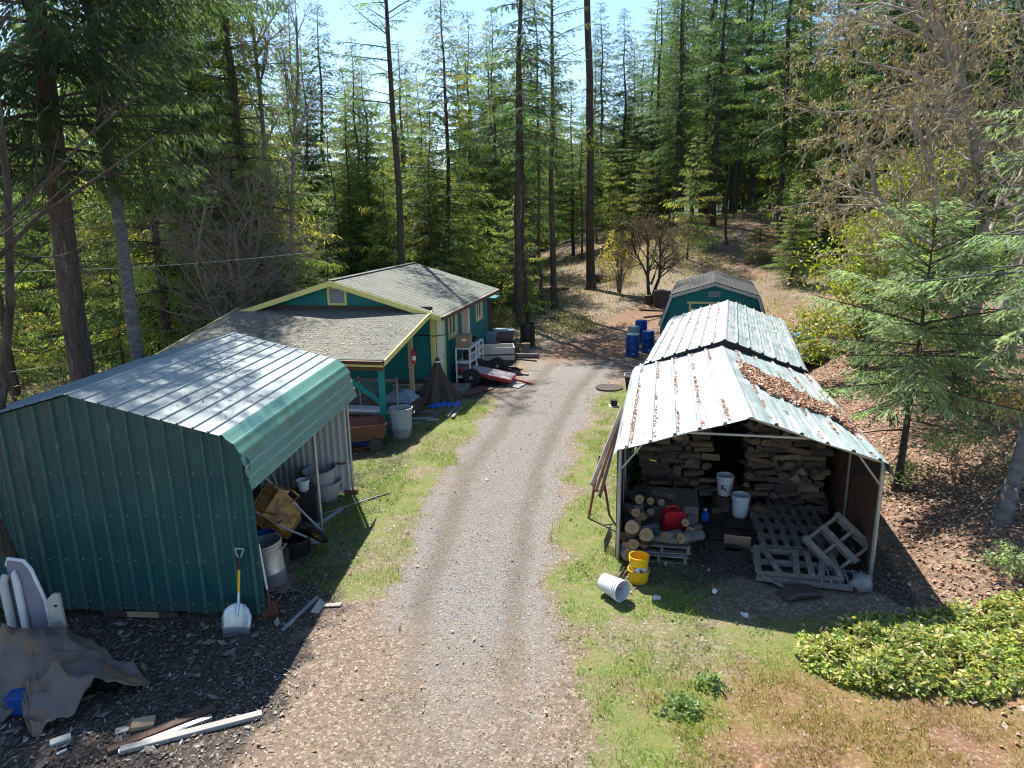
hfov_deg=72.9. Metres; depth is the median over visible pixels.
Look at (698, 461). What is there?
firewood
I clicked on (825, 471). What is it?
firewood
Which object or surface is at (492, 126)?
fir tree
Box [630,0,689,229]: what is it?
fir tree
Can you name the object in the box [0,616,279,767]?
bark slabs
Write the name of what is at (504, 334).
storage tote
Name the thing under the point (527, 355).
log
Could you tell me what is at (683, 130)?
fir tree
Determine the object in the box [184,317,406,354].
roof leaves
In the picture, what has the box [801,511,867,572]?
pallet
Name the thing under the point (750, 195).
fir tree
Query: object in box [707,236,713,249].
stump
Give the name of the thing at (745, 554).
floor board
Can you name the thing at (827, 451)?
firewood
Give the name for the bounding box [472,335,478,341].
toolbox
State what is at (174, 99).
fir tree
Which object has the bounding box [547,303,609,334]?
brush
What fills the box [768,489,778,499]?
firewood
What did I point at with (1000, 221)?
young fir
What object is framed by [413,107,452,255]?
fir tree
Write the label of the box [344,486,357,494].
paver block
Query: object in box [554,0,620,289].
pine tree
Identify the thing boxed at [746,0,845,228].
fir tree
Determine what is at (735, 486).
firewood
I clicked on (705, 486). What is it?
firewood
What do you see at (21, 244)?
fir tree
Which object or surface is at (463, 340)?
cardboard box
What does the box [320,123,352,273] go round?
fir tree
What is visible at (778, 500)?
firewood
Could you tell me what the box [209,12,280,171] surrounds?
fir tree
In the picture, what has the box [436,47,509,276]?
fir tree
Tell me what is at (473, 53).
fir tree
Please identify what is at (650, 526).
log
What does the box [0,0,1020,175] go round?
sky
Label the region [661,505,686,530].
gas can
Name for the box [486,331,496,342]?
storage tote
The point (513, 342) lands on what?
metal chest
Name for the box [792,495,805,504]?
firewood
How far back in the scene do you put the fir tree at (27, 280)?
58.36 m
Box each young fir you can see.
[0,229,67,394]
[0,247,46,377]
[0,277,60,383]
[0,284,62,388]
[13,309,47,372]
[16,238,106,387]
[18,176,160,380]
[27,1,236,354]
[34,266,120,377]
[38,239,103,355]
[43,187,180,374]
[49,180,156,366]
[84,282,124,364]
[105,231,188,357]
[107,232,193,356]
[110,272,176,361]
[117,269,172,357]
[120,1,282,328]
[125,0,316,325]
[141,267,192,340]
[142,0,347,317]
[144,33,205,333]
[149,0,320,312]
[257,213,303,297]
[300,214,352,287]
[300,242,326,283]
[355,158,420,270]
[357,237,396,271]
[387,218,427,265]
[424,218,497,324]
[429,205,469,275]
[436,229,466,276]
[444,203,501,306]
[458,219,512,309]
[478,200,545,317]
[485,194,554,320]
[485,221,534,306]
[530,40,585,245]
[536,91,578,235]
[565,41,625,225]
[585,158,628,245]
[597,40,672,221]
[597,159,628,227]
[604,177,632,222]
[613,151,665,232]
[618,150,647,219]
[793,196,1023,490]
[839,165,898,287]
[847,148,1023,409]
[848,203,906,302]
[882,107,1023,527]
[940,181,997,287]
[957,132,1019,278]
[990,184,1018,269]
[990,196,1017,285]
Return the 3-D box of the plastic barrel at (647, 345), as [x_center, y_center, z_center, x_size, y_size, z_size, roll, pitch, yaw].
[5.264,-1.642,26.845,0.499,0.835,0.530,-1,14,0]
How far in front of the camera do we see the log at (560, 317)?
34.57 m
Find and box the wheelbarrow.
[254,478,328,542]
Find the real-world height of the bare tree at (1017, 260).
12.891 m
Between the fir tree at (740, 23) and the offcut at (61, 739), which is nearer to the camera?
the offcut at (61, 739)
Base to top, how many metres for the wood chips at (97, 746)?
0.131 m
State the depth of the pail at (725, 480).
12.49 m
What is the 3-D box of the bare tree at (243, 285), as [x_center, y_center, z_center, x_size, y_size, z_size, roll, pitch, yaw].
[-9.831,-5.476,26.091,9.828,10.629,9.233,11,18,40]
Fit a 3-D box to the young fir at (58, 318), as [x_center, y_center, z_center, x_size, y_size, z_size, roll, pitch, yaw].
[-19.201,-4.415,31.720,4.903,10.394,4.974,0,14,4]
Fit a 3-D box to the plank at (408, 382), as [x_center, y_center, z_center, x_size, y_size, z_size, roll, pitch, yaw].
[-3.073,-0.044,20.247,0.865,0.050,0.160,0,14,6]
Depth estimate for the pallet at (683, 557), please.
10.76 m
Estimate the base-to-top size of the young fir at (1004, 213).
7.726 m
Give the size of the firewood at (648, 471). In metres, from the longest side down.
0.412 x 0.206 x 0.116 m
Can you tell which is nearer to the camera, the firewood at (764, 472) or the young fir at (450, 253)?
the firewood at (764, 472)
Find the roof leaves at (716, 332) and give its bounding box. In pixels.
[655,303,794,355]
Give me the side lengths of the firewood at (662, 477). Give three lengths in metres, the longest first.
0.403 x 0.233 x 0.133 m
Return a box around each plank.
[107,704,215,754]
[313,508,342,527]
[392,381,421,383]
[392,383,423,385]
[393,386,422,387]
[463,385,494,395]
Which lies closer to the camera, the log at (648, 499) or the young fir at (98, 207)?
the log at (648, 499)
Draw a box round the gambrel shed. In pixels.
[658,271,765,354]
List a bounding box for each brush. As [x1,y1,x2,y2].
[492,304,524,327]
[522,283,560,304]
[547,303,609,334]
[580,253,619,273]
[599,264,641,285]
[650,242,691,258]
[741,247,772,264]
[796,343,842,361]
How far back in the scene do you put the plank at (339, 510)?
12.52 m
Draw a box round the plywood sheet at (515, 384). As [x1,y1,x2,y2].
[506,380,525,387]
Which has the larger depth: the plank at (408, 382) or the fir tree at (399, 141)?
the fir tree at (399, 141)
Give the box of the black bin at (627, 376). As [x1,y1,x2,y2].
[624,373,630,390]
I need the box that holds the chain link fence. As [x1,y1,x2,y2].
[349,376,398,420]
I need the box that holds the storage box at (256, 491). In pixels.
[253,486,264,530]
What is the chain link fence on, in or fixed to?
on the ground at (490, 717)
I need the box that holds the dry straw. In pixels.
[204,572,1022,767]
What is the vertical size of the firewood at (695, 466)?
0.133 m
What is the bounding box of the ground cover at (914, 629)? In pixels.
[792,587,1023,705]
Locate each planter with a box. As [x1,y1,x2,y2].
[302,462,336,485]
[309,476,341,501]
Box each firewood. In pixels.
[622,539,630,549]
[636,470,647,480]
[637,538,653,548]
[638,449,655,457]
[639,453,661,460]
[639,458,660,468]
[640,443,662,451]
[641,467,663,474]
[646,474,666,479]
[649,479,670,484]
[650,487,675,501]
[653,439,669,444]
[657,451,677,458]
[660,458,682,462]
[662,442,682,450]
[666,475,688,483]
[670,463,681,470]
[671,433,683,440]
[672,470,681,476]
[672,481,689,486]
[678,451,700,459]
[681,435,691,446]
[681,463,699,468]
[682,434,689,439]
[682,459,694,465]
[682,468,703,476]
[684,445,691,450]
[687,475,699,485]
[690,427,711,436]
[691,440,712,446]
[692,435,709,439]
[692,446,713,451]
[693,483,710,490]
[694,458,701,463]
[699,477,716,482]
[699,487,716,495]
[701,453,719,460]
[701,459,711,469]
[710,506,728,514]
[724,534,751,547]
[732,481,738,490]
[732,485,744,491]
[739,458,752,466]
[742,420,760,431]
[742,441,754,451]
[742,479,749,486]
[743,436,761,444]
[743,475,766,480]
[744,419,755,427]
[744,449,768,457]
[744,466,755,479]
[744,487,768,496]
[746,457,770,463]
[751,462,773,468]
[753,445,763,451]
[753,502,776,513]
[754,470,776,475]
[755,430,779,437]
[755,482,773,490]
[760,438,771,445]
[761,425,778,429]
[764,446,786,452]
[766,476,790,484]
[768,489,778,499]
[769,452,780,461]
[770,438,791,448]
[771,460,778,465]
[771,497,783,504]
[773,462,797,472]
[774,483,796,491]
[777,471,790,480]
[777,491,799,497]
[779,453,802,460]
[779,460,795,468]
[781,496,794,505]
[787,446,811,456]
[787,470,801,481]
[790,434,805,440]
[791,440,814,446]
[791,479,811,485]
[792,459,804,465]
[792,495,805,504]
[794,507,811,514]
[795,464,807,475]
[797,485,818,492]
[798,474,808,481]
[799,491,824,498]
[801,454,825,460]
[803,460,825,469]
[804,505,828,514]
[805,498,826,505]
[808,469,825,479]
[809,446,833,456]
[809,468,820,473]
[810,478,824,486]
[815,441,825,448]
[818,465,830,476]
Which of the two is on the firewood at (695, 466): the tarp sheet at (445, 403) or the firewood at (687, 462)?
the firewood at (687, 462)
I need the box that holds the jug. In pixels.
[701,508,708,521]
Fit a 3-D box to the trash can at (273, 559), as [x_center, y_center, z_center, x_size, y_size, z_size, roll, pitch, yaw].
[-3.613,2.649,10.283,0.623,0.680,0.536,-9,14,2]
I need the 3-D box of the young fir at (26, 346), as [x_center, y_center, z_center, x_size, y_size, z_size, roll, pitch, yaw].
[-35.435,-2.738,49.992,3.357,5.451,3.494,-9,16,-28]
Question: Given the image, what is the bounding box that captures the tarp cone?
[418,357,462,407]
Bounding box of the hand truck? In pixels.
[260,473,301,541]
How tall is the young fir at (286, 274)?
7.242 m
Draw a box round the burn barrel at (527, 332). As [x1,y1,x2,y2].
[520,322,534,346]
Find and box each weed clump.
[653,687,703,721]
[692,666,725,694]
[884,452,933,489]
[907,423,1011,477]
[960,538,1023,577]
[963,375,1023,425]
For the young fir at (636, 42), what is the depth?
66.20 m
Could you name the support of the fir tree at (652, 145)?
on the ground at (490, 717)
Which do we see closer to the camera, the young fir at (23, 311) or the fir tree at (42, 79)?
the fir tree at (42, 79)
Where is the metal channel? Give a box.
[281,596,318,630]
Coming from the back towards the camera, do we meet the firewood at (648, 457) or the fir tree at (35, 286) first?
the fir tree at (35, 286)
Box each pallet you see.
[636,518,690,554]
[638,530,687,564]
[748,502,823,533]
[750,544,844,583]
[755,521,838,558]
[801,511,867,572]
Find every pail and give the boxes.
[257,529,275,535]
[296,477,309,491]
[463,350,470,359]
[597,573,629,601]
[628,565,649,584]
[629,550,649,572]
[716,472,734,495]
[731,491,750,517]
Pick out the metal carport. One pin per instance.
(113, 500)
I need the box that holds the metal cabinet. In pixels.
[288,486,318,522]
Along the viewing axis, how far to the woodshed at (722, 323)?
17.00 m
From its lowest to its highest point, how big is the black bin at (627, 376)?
0.538 m
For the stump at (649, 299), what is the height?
0.450 m
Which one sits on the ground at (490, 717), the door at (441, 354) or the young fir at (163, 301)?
the young fir at (163, 301)
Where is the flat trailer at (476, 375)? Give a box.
[455,359,534,386]
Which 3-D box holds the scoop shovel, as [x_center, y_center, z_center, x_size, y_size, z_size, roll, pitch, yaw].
[-3.598,2.727,9.103,0.381,1.143,0.107,1,1,-5]
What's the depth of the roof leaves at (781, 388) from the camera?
11.74 m
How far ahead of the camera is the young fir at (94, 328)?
49.36 m
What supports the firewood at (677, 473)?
on the firewood at (683, 479)
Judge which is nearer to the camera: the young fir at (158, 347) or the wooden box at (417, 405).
the wooden box at (417, 405)
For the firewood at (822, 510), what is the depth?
12.22 m
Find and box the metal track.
[118,714,212,755]
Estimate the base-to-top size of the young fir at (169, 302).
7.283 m
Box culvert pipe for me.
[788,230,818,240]
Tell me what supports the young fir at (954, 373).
on the ground at (490, 717)
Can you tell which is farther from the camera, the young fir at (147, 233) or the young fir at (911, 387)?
the young fir at (147, 233)
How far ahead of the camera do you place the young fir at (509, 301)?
40.74 m
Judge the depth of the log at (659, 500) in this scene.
11.43 m
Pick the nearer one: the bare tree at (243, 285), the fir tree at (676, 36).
the bare tree at (243, 285)
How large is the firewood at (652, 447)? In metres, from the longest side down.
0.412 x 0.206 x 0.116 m
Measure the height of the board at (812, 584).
0.050 m
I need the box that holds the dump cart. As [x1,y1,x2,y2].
[346,415,386,451]
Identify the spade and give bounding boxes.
[259,544,277,619]
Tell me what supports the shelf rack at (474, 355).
on the ground at (490, 717)
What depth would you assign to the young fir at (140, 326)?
39.65 m
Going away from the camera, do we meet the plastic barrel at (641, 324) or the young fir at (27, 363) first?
the plastic barrel at (641, 324)
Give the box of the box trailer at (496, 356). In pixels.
[474,343,536,370]
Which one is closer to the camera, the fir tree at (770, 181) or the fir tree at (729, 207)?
the fir tree at (770, 181)
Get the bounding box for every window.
[448,314,457,339]
[475,301,482,321]
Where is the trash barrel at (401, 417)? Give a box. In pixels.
[387,404,414,438]
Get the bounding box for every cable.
[13,334,179,371]
[14,252,309,271]
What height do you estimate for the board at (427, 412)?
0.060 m
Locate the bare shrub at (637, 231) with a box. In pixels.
[608,200,709,294]
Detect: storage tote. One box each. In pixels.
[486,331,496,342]
[493,328,514,341]
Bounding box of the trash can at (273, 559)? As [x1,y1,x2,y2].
[258,533,286,589]
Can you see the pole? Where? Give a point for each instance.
(333, 510)
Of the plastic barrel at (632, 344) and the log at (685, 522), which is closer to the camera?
the log at (685, 522)
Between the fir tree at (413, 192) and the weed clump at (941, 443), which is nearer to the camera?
the weed clump at (941, 443)
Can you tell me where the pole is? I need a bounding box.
[322,491,390,514]
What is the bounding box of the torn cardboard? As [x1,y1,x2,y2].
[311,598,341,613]
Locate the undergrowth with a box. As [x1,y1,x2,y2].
[7,260,533,403]
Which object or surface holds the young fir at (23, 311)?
on the ground at (490, 717)
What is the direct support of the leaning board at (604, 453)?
attached to the woodshed at (852, 488)
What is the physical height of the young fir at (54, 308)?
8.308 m
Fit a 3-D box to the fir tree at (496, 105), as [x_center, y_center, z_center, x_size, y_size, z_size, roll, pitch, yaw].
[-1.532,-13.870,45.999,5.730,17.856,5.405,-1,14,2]
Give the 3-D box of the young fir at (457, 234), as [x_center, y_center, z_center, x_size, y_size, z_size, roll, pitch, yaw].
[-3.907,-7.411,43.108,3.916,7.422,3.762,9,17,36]
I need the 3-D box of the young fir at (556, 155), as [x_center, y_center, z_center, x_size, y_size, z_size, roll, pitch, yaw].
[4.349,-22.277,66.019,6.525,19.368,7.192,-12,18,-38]
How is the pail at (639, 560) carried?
in the pail at (638, 578)
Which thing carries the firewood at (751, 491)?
on the firewood
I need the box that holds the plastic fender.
[0,557,50,630]
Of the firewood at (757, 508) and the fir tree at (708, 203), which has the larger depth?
the fir tree at (708, 203)
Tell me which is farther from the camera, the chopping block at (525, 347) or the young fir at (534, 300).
the young fir at (534, 300)
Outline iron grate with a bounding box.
[603,525,611,551]
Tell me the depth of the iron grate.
11.20 m
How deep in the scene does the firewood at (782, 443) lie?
12.46 m
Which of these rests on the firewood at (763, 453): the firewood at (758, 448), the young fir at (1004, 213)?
the firewood at (758, 448)
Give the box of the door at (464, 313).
[461,309,467,349]
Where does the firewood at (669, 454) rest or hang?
on the firewood at (666, 460)
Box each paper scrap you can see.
[652,595,660,599]
[740,612,748,617]
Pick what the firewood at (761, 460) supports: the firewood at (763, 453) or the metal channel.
the firewood at (763, 453)
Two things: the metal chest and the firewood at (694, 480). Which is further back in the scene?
the metal chest
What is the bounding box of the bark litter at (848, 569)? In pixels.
[610,448,928,635]
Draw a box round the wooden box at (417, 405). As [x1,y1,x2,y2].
[386,397,423,416]
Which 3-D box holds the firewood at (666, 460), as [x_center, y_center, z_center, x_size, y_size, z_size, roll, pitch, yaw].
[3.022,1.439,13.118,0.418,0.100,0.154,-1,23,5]
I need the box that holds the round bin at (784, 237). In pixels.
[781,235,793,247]
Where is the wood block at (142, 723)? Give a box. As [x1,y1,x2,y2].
[130,715,155,731]
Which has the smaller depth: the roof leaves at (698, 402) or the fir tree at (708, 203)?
the roof leaves at (698, 402)
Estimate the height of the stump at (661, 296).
0.800 m
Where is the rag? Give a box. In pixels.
[777,584,822,600]
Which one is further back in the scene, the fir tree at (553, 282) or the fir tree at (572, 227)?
the fir tree at (572, 227)
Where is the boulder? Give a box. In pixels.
[849,573,872,592]
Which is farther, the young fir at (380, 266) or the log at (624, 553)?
the young fir at (380, 266)
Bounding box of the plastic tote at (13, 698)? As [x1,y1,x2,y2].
[2,687,25,715]
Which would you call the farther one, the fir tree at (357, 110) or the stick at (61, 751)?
the fir tree at (357, 110)
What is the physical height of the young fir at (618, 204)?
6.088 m
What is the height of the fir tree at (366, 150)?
15.349 m
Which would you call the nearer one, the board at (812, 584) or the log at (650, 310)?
the board at (812, 584)
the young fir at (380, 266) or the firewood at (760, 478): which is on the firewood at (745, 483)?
the firewood at (760, 478)
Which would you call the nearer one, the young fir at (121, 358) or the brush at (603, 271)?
the young fir at (121, 358)
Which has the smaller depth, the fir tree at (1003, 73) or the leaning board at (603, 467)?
the leaning board at (603, 467)
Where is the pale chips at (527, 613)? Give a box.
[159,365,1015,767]
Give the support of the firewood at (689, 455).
on the firewood at (687, 462)
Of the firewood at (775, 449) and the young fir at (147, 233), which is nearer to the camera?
the firewood at (775, 449)
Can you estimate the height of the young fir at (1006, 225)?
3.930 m
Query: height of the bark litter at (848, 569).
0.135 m
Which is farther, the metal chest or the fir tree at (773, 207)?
the fir tree at (773, 207)
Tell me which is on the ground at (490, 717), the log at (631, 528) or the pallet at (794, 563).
the pallet at (794, 563)
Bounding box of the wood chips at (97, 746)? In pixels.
[0,407,429,767]
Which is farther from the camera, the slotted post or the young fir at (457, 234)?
the young fir at (457, 234)
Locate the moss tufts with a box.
[566,623,1023,767]
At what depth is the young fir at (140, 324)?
46.45 m
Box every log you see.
[516,353,538,357]
[530,287,568,294]
[544,315,591,318]
[595,274,622,282]
[620,528,625,540]
[620,543,632,560]
[621,512,640,524]
[622,502,639,516]
[625,490,643,503]
[625,516,640,531]
[625,520,638,539]
[628,538,638,548]
[633,502,644,509]
[637,509,644,519]
[639,528,652,547]
[640,309,663,310]
[641,522,659,529]
[642,493,653,504]
[642,508,650,520]
[644,314,661,317]
[647,504,659,514]
[651,495,663,504]
[652,528,662,537]
[653,535,677,543]
[662,529,681,540]
[676,529,704,543]
[681,514,690,526]
[686,523,701,530]
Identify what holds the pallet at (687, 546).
on the pallet at (683, 557)
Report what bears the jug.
on the ground at (490, 717)
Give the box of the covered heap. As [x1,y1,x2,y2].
[0,623,150,737]
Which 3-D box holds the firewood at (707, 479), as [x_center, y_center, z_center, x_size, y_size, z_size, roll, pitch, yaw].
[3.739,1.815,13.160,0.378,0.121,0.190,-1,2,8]
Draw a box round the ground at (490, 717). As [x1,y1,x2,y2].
[0,143,1023,767]
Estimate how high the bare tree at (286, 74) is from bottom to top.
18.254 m
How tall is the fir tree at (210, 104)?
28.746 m
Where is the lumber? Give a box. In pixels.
[119,710,262,754]
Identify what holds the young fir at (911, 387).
on the ground at (490, 717)
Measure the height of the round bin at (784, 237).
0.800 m
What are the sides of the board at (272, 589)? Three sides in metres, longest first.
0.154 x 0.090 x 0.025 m
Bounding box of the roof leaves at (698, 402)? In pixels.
[629,348,874,455]
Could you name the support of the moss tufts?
on the ground at (490, 717)
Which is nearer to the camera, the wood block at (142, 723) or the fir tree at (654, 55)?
the wood block at (142, 723)
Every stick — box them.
[56,748,66,754]
[761,575,784,586]
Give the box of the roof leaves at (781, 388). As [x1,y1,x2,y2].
[736,360,864,433]
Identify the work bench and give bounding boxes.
[345,408,390,424]
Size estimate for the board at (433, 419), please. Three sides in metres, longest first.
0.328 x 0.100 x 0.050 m
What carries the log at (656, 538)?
on the pallet at (687, 546)
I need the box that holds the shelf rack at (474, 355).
[455,339,483,382]
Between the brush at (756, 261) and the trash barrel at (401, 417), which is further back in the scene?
the brush at (756, 261)
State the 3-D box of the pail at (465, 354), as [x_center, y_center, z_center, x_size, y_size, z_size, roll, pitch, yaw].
[-1.449,-0.931,22.224,0.291,0.280,0.276,-1,14,0]
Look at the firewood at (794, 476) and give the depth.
12.54 m
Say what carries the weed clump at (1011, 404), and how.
on the ground at (490, 717)
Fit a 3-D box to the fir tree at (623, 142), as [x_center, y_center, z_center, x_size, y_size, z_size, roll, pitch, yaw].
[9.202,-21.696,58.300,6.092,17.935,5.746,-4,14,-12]
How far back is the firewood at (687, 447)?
13.00 m
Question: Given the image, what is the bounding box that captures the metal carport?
[0,332,356,617]
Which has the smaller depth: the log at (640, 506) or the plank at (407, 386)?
the log at (640, 506)
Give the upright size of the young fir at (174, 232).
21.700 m
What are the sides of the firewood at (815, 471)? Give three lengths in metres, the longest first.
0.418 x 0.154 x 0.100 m
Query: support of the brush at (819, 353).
on the ground at (490, 717)
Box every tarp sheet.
[427,401,460,407]
[792,332,811,341]
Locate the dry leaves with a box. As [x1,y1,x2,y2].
[252,366,1019,767]
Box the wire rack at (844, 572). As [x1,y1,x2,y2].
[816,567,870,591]
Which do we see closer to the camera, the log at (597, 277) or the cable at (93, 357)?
the cable at (93, 357)
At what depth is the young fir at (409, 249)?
36.82 m
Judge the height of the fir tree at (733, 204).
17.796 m
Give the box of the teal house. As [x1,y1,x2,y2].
[156,262,499,433]
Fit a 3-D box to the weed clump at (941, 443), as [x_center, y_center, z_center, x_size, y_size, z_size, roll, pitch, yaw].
[7.939,1.005,12.163,1.816,0.861,2.031,7,16,31]
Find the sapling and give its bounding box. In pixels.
[599,229,643,295]
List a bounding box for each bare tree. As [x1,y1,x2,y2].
[0,0,155,561]
[93,84,342,338]
[224,0,359,296]
[749,0,1023,392]
[833,0,1023,362]
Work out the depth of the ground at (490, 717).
9.37 m
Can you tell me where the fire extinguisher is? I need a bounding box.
[411,348,416,363]
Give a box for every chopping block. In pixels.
[521,343,529,352]
[712,491,731,512]
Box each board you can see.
[268,587,277,591]
[276,574,296,593]
[288,562,299,569]
[412,417,432,419]
[419,411,435,414]
[426,418,438,421]
[426,423,434,429]
[431,406,446,417]
[445,405,458,417]
[451,406,462,417]
[509,366,522,369]
[512,371,528,375]
[590,407,623,486]
[594,416,621,491]
[598,425,619,497]
[703,541,741,551]
[708,530,743,538]
[725,547,762,559]
[755,575,852,590]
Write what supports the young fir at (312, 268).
on the ground at (490, 717)
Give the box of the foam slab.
[345,405,379,412]
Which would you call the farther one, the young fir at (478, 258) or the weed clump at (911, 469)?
the young fir at (478, 258)
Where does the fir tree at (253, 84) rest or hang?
on the ground at (490, 717)
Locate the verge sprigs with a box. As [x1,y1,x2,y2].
[345,382,606,767]
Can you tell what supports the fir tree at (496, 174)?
on the ground at (490, 717)
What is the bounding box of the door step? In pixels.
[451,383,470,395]
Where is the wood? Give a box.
[0,1,1023,343]
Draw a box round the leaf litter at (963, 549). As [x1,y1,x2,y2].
[581,283,1023,746]
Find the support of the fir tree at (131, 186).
on the ground at (490, 717)
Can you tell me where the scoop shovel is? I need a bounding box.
[222,548,251,635]
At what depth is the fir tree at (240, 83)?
36.88 m
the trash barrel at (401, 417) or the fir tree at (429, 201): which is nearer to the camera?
the trash barrel at (401, 417)
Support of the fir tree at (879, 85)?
on the ground at (490, 717)
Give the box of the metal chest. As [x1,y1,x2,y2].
[499,339,515,345]
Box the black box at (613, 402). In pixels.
[609,399,618,406]
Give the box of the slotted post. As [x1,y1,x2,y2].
[47,593,66,627]
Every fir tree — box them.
[0,0,299,381]
[0,49,49,369]
[0,97,60,372]
[0,108,51,362]
[0,117,50,400]
[0,187,33,286]
[0,202,43,330]
[0,231,51,366]
[1,0,118,326]
[1,11,131,369]
[2,44,74,361]
[3,6,56,306]
[20,0,110,320]
[21,0,221,360]
[44,118,125,356]
[67,2,171,262]
[73,102,153,337]
[74,10,170,350]
[84,0,192,341]
[98,0,258,326]
[131,6,236,327]
[155,0,249,329]
[197,13,279,160]
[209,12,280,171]
[232,16,281,184]
[259,25,324,293]
[262,1,330,265]
[262,128,331,292]
[280,44,357,275]
[281,2,365,263]
[301,105,371,275]
[302,96,394,286]
[315,0,427,264]
[316,36,412,276]
[319,67,391,268]
[320,58,424,271]
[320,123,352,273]
[329,73,404,270]
[371,41,453,264]
[375,76,440,267]
[381,0,513,283]
[387,81,467,269]
[388,70,464,270]
[390,68,453,262]
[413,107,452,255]
[430,42,484,228]
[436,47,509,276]
[438,10,492,231]
[451,4,546,295]
[457,0,581,327]
[457,26,529,248]
[457,89,511,250]
[463,47,569,269]
[465,177,513,303]
[466,87,513,254]
[466,108,509,214]
[479,0,574,321]
[501,0,585,313]
[504,35,560,255]
[512,52,569,264]
[515,0,602,309]
[526,116,560,229]
[533,79,616,255]
[557,89,601,258]
[569,2,631,231]
[581,7,654,230]
[581,106,614,243]
[608,39,666,219]
[613,0,695,217]
[615,102,651,230]
[616,17,686,223]
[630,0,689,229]
[634,0,718,233]
[636,66,676,212]
[647,0,695,220]
[648,15,684,166]
[648,93,679,189]
[649,3,701,215]
[651,0,712,222]
[652,0,691,185]
[654,137,725,259]
[660,3,727,204]
[661,0,754,218]
[663,0,719,219]
[667,65,698,208]
[670,0,749,195]
[681,0,759,226]
[684,0,756,218]
[697,0,777,213]
[698,0,738,216]
[701,46,766,245]
[715,0,800,212]
[717,0,781,212]
[718,0,767,215]
[722,0,759,213]
[724,0,769,204]
[725,0,839,243]
[729,0,783,211]
[731,80,755,211]
[736,1,782,208]
[740,207,779,259]
[743,41,789,210]
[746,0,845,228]
[759,175,830,285]
[763,0,908,257]
[764,0,839,206]
[771,0,796,209]
[774,0,819,208]
[784,182,842,266]
[789,0,870,205]
[812,0,949,257]
[821,0,974,204]
[829,0,1019,213]
[830,1,885,199]
[853,9,978,206]
[854,0,1023,255]
[908,0,1013,222]
[910,0,1023,229]
[946,0,1023,235]
[962,0,1012,118]
[966,2,1022,165]
[977,0,1022,120]
[988,25,1023,168]
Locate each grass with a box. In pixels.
[276,379,979,767]
[492,204,1011,354]
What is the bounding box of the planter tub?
[282,528,312,559]
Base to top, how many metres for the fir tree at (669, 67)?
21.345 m
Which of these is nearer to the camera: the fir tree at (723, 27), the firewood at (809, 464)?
the firewood at (809, 464)
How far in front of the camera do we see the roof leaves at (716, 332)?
17.96 m
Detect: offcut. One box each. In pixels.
[49,733,71,747]
[114,725,128,734]
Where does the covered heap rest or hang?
on the ground at (490, 717)
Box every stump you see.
[645,295,653,304]
[653,289,670,306]
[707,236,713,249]
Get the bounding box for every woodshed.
[612,344,894,578]
[644,300,809,447]
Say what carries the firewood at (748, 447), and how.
on the firewood at (763, 453)
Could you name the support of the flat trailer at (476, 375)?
on the ground at (490, 717)
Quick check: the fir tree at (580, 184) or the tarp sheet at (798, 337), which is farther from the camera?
the fir tree at (580, 184)
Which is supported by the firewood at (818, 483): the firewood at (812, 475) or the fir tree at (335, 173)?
the firewood at (812, 475)
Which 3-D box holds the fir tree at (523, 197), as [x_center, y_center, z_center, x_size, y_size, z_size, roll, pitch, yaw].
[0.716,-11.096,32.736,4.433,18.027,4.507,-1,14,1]
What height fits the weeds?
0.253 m
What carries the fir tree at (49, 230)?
on the ground at (490, 717)
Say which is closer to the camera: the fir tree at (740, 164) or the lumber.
the lumber
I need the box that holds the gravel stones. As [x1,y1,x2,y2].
[354,380,603,767]
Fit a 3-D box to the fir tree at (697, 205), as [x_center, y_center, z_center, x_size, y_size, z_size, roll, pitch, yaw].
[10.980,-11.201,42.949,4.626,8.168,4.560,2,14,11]
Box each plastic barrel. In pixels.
[626,333,638,356]
[628,325,639,346]
[635,319,646,343]
[641,330,653,352]
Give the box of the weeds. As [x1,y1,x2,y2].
[314,414,1017,767]
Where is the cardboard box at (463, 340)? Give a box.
[456,333,471,347]
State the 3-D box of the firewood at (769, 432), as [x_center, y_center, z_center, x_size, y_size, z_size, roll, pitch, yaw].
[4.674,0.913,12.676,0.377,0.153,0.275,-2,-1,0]
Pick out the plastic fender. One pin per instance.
(30, 602)
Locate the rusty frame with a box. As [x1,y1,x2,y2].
[588,455,609,517]
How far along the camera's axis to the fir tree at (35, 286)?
57.80 m
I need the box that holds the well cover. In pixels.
[595,384,622,390]
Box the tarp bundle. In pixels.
[386,389,419,402]
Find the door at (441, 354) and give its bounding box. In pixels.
[437,321,444,372]
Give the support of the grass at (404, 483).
on the ground at (490, 717)
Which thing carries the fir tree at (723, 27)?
on the ground at (490, 717)
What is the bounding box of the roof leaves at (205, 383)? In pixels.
[84,339,322,418]
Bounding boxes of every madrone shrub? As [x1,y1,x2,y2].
[780,206,973,373]
[856,138,1010,316]
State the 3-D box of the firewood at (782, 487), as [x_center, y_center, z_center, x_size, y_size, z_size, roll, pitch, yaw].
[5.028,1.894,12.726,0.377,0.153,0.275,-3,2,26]
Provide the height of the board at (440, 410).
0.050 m
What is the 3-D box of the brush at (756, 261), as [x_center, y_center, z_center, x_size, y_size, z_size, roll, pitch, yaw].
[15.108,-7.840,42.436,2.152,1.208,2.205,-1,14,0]
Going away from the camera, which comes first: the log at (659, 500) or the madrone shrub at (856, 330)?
the log at (659, 500)
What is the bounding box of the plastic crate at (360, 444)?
[351,441,368,446]

